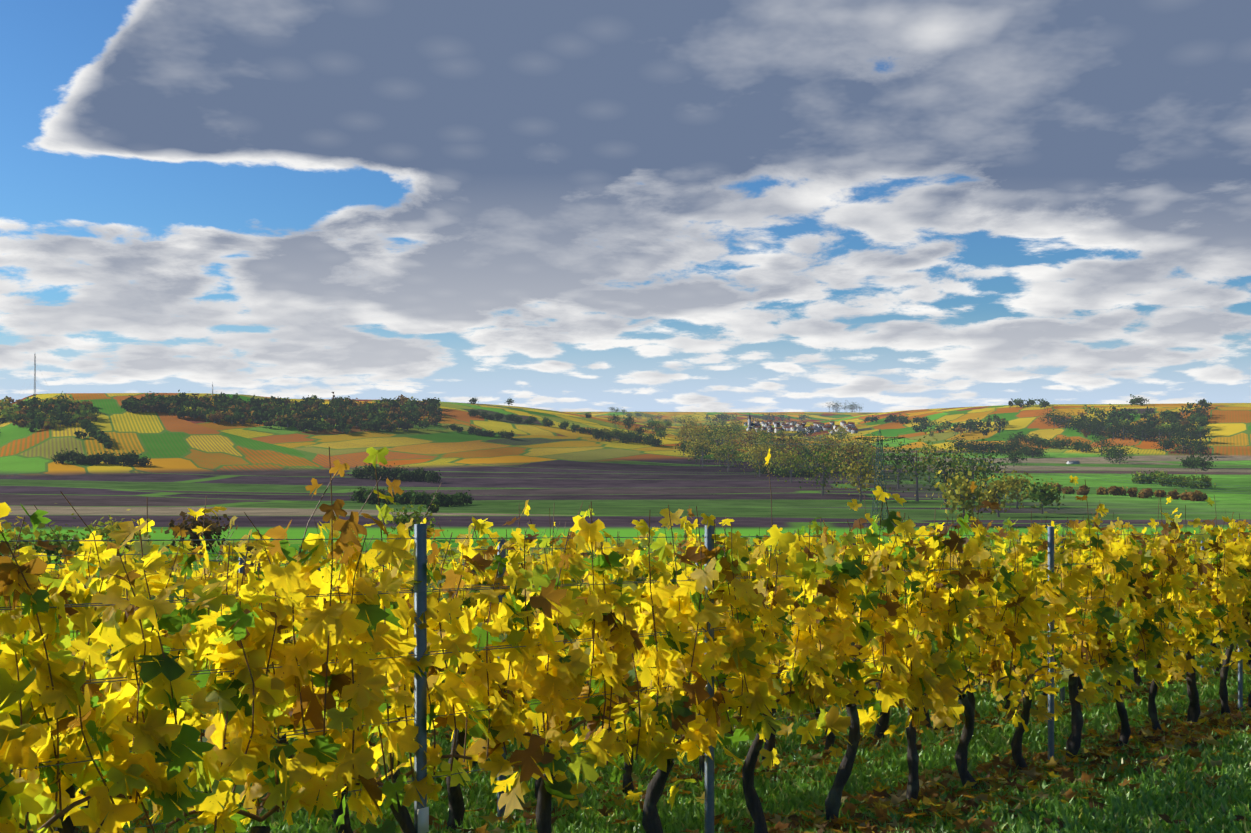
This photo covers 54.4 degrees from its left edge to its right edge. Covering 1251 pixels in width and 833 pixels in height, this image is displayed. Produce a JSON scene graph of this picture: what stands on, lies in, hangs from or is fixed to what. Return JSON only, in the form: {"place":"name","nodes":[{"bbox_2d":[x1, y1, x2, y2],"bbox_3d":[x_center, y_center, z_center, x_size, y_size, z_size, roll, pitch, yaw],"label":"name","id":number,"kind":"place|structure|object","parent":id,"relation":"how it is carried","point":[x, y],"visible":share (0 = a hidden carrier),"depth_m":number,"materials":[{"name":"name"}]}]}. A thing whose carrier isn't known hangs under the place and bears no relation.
{"place":"outdoors","nodes":[
{"label":"outdoors","id":0,"kind":"place"},
{"bbox_2d":[0,393,1250,832],"bbox_3d":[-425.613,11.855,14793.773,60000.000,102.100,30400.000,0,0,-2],"label":"terrain","id":1,"kind":"structure","parent":0,"point":[260,475],"depth_m":1129.24,"materials":[{"name":"green plant"}]},
{"bbox_2d":[17,354,213,399],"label":"radio masts","id":2,"kind":"object","parent":1,"relation":"on","point":[34,386],"visible":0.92,"depth_m":1759.23,"materials":[{"name":"silver metal"}]},
{"bbox_2d":[0,498,450,567],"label":"bushes","id":3,"kind":"object","parent":1,"relation":"on","point":[214,528],"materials":[{"name":"green plant"}]},
{"bbox_2d":[0,390,1211,448],"bbox_3d":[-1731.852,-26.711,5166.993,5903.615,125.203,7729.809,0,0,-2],"label":"trees","id":4,"kind":"object","parent":1,"relation":"on","point":[182,405],"materials":[{"name":"green plant"}]},
{"bbox_2d":[0,397,1218,522],"bbox_3d":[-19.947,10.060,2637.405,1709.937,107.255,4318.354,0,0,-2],"label":"valley trees","id":5,"kind":"object","parent":1,"relation":"on","point":[828,457],"materials":[{"name":"green plant"}]},
{"bbox_2d":[0,534,1248,829],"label":"vineyard wires","id":6,"kind":"object","parent":1,"relation":"on","point":[456,588],"visible":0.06,"depth_m":6.51,"materials":[{"name":"grey metal"}]},
{"bbox_2d":[10,643,1250,832],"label":"grass","id":7,"kind":"structure","parent":1,"relation":"on","point":[1121,803],"depth_m":9.36,"materials":[{"name":"green plant"}]},
{"bbox_2d":[11,643,1250,832],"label":"fallen leaves","id":8,"kind":"object","parent":1,"relation":"on","point":[1034,774],"visible":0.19,"depth_m":9.54,"materials":[{"name":"brown plant"}]},
{"bbox_2d":[56,626,1250,832],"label":"vine trunks","id":9,"kind":"object","parent":1,"relation":"on","point":[651,821],"depth_m":8.63,"materials":[{"name":"brown plant"}]},
{"bbox_2d":[38,534,989,672],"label":"vine leaves","id":10,"kind":"object","parent":9,"relation":"attached to","point":[178,574],"depth_m":18.13,"materials":[{"name":"plant"}]},
{"bbox_2d":[0,447,1250,832],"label":"vine shoots","id":11,"kind":"object","parent":9,"relation":"attached to","point":[240,811],"visible":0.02,"depth_m":6.68,"materials":[{"name":"plant"}]},
{"bbox_2d":[0,447,1250,832],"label":"vine leaves","id":12,"kind":"object","parent":11,"relation":"attached to","point":[372,693],"visible":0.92,"depth_m":6.57,"materials":[{"name":"yellow plant"}]},
{"bbox_2d":[2,509,1250,746],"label":"vine leaves","id":13,"kind":"object","parent":9,"relation":"attached to","point":[96,671],"depth_m":10.76,"materials":[{"name":"yellow plant"}]},
{"bbox_2d":[85,523,1242,832],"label":"vineyard posts","id":14,"kind":"object","parent":1,"relation":"on","point":[419,537],"depth_m":5.81,"materials":[{"name":"grey metal"}]},
{"bbox_2d":[418,807,428,832],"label":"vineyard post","id":15,"kind":"object","parent":14,"relation":"attached to","point":[423,820],"visible":1,"depth_m":5.78,"materials":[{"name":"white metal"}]},
{"bbox_2d":[856,430,905,530],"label":"power pylon","id":16,"kind":"object","parent":1,"relation":"on","point":[878,450],"visible":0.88,"depth_m":462.74,"materials":[{"name":"grey metal"}]},
{"bbox_2d":[641,426,1250,493],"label":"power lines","id":17,"kind":"object","parent":16,"relation":"attached to","point":[993,464],"visible":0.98,"depth_m":371.07,"materials":[{"name":"grey metal"}]},
{"bbox_2d":[744,419,1079,463],"bbox_3d":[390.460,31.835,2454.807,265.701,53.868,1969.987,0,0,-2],"label":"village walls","id":18,"kind":"structure","parent":1,"relation":"on","point":[796,426],"depth_m":2576.34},
{"bbox_2d":[744,413,1078,461],"bbox_3d":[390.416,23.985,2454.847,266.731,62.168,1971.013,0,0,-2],"label":"village houses","id":19,"kind":"structure","parent":18,"relation":"on","point":[792,426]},
{"bbox_2d":[0,0,1250,411],"label":"sky","id":20,"kind":"structure","parent":0,"point":[555,205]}
]}

